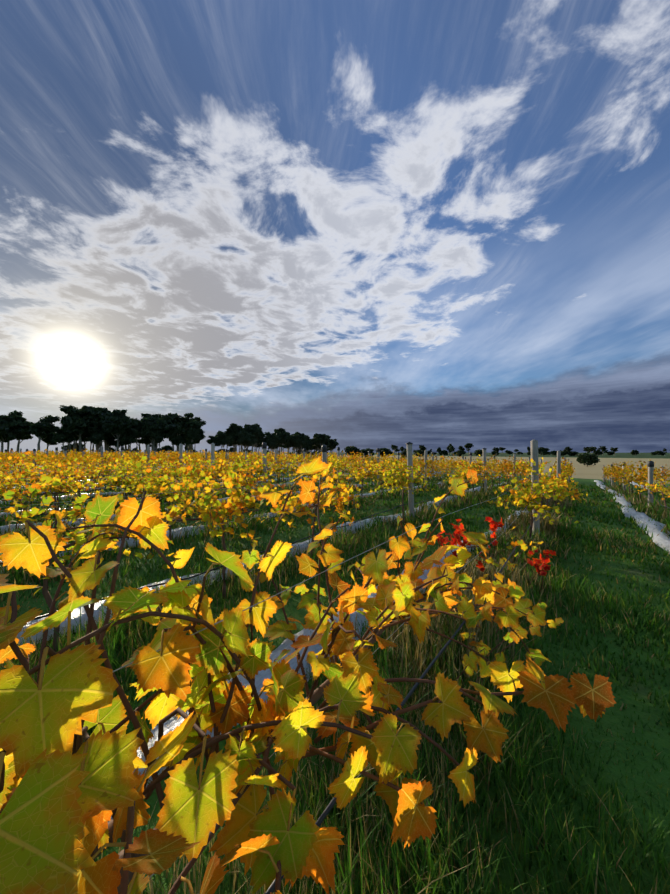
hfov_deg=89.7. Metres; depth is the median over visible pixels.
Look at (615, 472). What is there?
vine leaves
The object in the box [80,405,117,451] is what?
gum tree
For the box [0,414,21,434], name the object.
gum tree
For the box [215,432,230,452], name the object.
gum tree
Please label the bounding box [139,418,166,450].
gum tree
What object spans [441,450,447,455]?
tree
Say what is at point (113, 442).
gum tree
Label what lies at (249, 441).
gum tree
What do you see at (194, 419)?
gum tree
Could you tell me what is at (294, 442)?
gum tree
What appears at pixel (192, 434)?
gum tree
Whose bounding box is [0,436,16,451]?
gum tree
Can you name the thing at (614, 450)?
tree
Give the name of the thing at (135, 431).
gum tree
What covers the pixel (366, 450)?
round tree
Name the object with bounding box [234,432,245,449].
gum tree
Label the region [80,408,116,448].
gum tree
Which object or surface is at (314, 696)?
vine wood
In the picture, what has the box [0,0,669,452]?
sky
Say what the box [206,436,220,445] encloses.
gum tree
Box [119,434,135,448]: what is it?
gum tree
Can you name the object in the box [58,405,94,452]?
gum tree
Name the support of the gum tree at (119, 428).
on the ground at (588, 476)
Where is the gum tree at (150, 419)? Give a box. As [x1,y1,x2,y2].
[147,416,158,451]
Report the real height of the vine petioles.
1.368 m
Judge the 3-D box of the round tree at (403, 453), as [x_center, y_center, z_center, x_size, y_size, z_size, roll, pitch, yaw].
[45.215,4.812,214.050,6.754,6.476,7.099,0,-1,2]
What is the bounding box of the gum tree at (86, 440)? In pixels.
[76,433,89,449]
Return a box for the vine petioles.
[0,473,559,893]
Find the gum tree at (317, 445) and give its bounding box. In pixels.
[312,433,319,455]
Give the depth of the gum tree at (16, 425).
126.00 m
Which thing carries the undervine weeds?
on the ground at (588, 476)
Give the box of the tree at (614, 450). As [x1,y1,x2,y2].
[610,447,617,455]
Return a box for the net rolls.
[0,462,669,821]
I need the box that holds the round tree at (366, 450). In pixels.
[361,448,373,457]
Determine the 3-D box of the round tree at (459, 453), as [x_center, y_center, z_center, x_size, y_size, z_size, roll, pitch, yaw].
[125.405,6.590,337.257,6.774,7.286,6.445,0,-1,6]
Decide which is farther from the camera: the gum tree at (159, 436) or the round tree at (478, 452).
the round tree at (478, 452)
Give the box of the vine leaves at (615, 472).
[0,448,669,488]
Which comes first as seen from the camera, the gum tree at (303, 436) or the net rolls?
the net rolls
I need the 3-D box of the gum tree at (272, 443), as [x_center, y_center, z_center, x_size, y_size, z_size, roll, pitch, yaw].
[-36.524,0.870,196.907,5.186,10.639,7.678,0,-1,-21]
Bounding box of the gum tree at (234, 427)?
[226,423,244,451]
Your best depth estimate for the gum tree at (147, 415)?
159.75 m
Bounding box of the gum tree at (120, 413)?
[111,409,130,422]
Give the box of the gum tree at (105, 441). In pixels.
[90,419,106,451]
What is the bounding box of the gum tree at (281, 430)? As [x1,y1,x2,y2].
[274,428,290,453]
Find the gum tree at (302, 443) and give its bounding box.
[291,434,307,453]
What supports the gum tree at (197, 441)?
on the ground at (588, 476)
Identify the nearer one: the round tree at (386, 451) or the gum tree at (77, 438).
the gum tree at (77, 438)
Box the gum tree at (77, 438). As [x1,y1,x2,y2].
[75,434,85,444]
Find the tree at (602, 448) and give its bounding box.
[598,446,605,451]
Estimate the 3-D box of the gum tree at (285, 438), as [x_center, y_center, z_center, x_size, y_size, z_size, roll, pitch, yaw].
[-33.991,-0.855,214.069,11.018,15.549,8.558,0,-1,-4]
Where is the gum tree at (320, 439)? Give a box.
[315,434,329,454]
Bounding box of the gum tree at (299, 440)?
[291,435,301,452]
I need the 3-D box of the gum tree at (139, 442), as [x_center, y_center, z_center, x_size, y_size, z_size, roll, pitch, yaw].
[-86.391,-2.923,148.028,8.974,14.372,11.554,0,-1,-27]
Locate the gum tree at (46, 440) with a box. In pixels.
[41,437,57,448]
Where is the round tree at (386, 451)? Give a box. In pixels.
[375,448,392,457]
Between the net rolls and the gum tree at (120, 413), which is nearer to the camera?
the net rolls
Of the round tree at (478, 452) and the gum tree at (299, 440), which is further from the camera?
the round tree at (478, 452)
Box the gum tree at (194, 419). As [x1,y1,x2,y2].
[184,417,201,449]
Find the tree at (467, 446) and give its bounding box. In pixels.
[464,443,473,452]
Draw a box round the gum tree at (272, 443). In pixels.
[268,440,276,449]
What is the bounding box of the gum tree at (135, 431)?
[127,418,146,452]
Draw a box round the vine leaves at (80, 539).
[0,451,669,593]
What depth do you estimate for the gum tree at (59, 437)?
132.65 m
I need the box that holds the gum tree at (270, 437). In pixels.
[269,435,278,453]
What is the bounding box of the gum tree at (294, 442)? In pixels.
[290,434,298,455]
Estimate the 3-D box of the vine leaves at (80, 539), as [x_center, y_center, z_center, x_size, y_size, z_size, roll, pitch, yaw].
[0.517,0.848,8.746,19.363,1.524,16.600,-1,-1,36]
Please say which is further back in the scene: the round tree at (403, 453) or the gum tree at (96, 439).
the round tree at (403, 453)
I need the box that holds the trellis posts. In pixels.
[4,439,663,534]
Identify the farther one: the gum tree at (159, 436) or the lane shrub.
the gum tree at (159, 436)
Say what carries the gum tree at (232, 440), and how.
on the ground at (588, 476)
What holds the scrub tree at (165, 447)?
on the ground at (588, 476)
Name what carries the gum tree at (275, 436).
on the ground at (588, 476)
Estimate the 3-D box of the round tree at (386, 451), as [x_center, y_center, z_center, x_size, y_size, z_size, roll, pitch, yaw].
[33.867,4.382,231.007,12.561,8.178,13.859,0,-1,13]
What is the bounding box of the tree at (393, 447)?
[391,445,397,454]
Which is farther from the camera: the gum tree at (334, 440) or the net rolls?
the gum tree at (334, 440)
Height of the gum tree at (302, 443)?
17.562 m
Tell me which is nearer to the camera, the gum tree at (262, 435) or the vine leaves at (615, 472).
the vine leaves at (615, 472)
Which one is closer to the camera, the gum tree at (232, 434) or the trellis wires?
the trellis wires
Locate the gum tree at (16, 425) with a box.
[0,420,26,453]
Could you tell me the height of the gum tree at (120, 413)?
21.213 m
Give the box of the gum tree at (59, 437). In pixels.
[49,426,75,449]
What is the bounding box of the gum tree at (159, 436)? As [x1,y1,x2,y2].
[151,428,169,449]
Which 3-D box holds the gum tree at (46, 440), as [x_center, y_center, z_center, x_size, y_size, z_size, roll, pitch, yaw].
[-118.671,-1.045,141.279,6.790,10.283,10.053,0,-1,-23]
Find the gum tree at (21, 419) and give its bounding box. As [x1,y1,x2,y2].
[5,416,33,450]
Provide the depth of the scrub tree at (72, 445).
152.81 m
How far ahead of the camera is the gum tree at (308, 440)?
257.29 m
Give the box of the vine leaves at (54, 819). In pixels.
[0,455,615,893]
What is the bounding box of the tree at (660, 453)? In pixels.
[655,451,665,455]
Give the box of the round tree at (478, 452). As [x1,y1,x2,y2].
[474,449,482,455]
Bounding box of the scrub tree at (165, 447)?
[161,445,172,452]
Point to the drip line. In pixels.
(322, 816)
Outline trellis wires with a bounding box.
[0,461,669,878]
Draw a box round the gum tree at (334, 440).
[328,439,338,450]
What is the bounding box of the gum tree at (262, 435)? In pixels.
[254,427,264,449]
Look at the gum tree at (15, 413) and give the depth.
140.66 m
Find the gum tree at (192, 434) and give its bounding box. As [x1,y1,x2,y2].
[186,428,198,449]
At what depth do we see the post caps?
21.02 m
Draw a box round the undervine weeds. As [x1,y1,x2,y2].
[1,474,669,893]
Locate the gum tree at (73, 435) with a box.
[60,431,77,449]
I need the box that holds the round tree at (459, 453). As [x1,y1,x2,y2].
[457,450,463,456]
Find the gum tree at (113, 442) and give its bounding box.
[109,438,123,451]
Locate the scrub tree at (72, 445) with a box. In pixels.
[66,443,83,452]
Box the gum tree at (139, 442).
[134,436,142,450]
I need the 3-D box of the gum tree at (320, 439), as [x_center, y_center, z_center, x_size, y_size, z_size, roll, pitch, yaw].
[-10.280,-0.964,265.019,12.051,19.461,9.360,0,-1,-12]
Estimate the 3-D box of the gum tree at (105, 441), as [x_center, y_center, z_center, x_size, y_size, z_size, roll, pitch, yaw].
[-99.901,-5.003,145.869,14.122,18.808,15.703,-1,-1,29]
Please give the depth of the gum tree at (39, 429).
130.21 m
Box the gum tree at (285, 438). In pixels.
[278,434,289,452]
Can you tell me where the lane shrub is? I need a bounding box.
[576,452,600,466]
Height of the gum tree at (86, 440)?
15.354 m
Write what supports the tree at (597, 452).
on the ground at (588, 476)
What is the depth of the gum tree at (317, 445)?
268.07 m
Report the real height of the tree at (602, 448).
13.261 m
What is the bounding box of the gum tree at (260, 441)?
[257,436,268,447]
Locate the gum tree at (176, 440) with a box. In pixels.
[168,434,191,449]
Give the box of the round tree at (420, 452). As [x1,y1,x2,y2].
[414,450,423,456]
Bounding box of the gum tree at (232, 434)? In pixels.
[227,430,236,453]
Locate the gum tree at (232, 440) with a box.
[226,436,233,447]
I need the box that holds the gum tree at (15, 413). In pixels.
[7,410,23,448]
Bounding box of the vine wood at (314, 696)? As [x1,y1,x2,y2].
[0,454,669,893]
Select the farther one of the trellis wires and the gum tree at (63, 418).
the gum tree at (63, 418)
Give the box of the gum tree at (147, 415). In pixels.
[141,413,163,447]
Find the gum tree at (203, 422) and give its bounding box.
[184,420,206,448]
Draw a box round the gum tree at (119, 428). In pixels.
[102,416,139,450]
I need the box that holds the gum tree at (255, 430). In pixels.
[244,424,261,453]
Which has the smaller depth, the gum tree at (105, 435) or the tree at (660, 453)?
the gum tree at (105, 435)
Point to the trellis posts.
(534, 450)
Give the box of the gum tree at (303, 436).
[295,432,306,453]
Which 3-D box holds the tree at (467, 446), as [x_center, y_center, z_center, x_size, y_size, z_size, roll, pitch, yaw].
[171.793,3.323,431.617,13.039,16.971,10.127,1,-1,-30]
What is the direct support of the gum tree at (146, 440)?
on the ground at (588, 476)
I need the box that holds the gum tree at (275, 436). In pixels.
[271,430,280,444]
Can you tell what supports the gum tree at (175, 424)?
on the ground at (588, 476)
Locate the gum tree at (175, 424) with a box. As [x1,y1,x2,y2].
[155,413,201,450]
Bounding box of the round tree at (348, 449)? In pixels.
[344,446,362,455]
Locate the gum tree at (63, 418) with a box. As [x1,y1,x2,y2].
[60,415,74,450]
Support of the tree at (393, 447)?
on the ground at (588, 476)
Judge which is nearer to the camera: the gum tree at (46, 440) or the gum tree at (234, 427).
the gum tree at (46, 440)
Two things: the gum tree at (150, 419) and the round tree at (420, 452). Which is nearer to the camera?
the gum tree at (150, 419)
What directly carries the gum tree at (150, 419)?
on the ground at (588, 476)
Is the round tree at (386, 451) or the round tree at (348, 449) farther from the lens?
the round tree at (386, 451)
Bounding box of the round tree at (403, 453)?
[401,450,406,458]
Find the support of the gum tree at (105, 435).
on the ground at (588, 476)
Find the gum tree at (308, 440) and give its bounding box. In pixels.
[306,435,312,456]
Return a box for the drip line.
[0,466,669,893]
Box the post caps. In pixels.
[5,442,653,466]
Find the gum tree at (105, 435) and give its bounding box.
[90,428,112,451]
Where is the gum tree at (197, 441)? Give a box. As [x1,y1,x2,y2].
[193,429,202,451]
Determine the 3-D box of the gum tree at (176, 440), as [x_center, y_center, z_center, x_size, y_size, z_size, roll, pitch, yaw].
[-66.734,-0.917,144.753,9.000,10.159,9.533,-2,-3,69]
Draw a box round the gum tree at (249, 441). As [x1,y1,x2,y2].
[242,432,256,447]
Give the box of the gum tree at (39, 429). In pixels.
[18,415,60,452]
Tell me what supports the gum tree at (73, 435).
on the ground at (588, 476)
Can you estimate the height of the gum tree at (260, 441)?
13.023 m
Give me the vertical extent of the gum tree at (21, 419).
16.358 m
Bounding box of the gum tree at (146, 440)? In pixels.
[141,436,155,447]
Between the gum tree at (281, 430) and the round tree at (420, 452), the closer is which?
the gum tree at (281, 430)
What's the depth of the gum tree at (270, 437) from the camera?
207.50 m
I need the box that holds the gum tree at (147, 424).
[141,421,153,451]
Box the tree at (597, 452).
[592,450,602,454]
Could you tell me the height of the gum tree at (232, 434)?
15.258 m
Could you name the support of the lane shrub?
on the ground at (588, 476)
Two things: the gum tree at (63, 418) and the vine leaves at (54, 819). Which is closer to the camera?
the vine leaves at (54, 819)
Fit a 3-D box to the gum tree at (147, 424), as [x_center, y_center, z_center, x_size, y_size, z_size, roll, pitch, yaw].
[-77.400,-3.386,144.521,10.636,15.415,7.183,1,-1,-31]
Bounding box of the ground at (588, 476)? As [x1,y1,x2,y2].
[0,452,669,893]
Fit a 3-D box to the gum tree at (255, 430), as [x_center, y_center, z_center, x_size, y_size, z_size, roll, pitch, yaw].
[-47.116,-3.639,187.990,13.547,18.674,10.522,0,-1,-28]
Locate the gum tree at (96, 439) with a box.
[89,434,103,451]

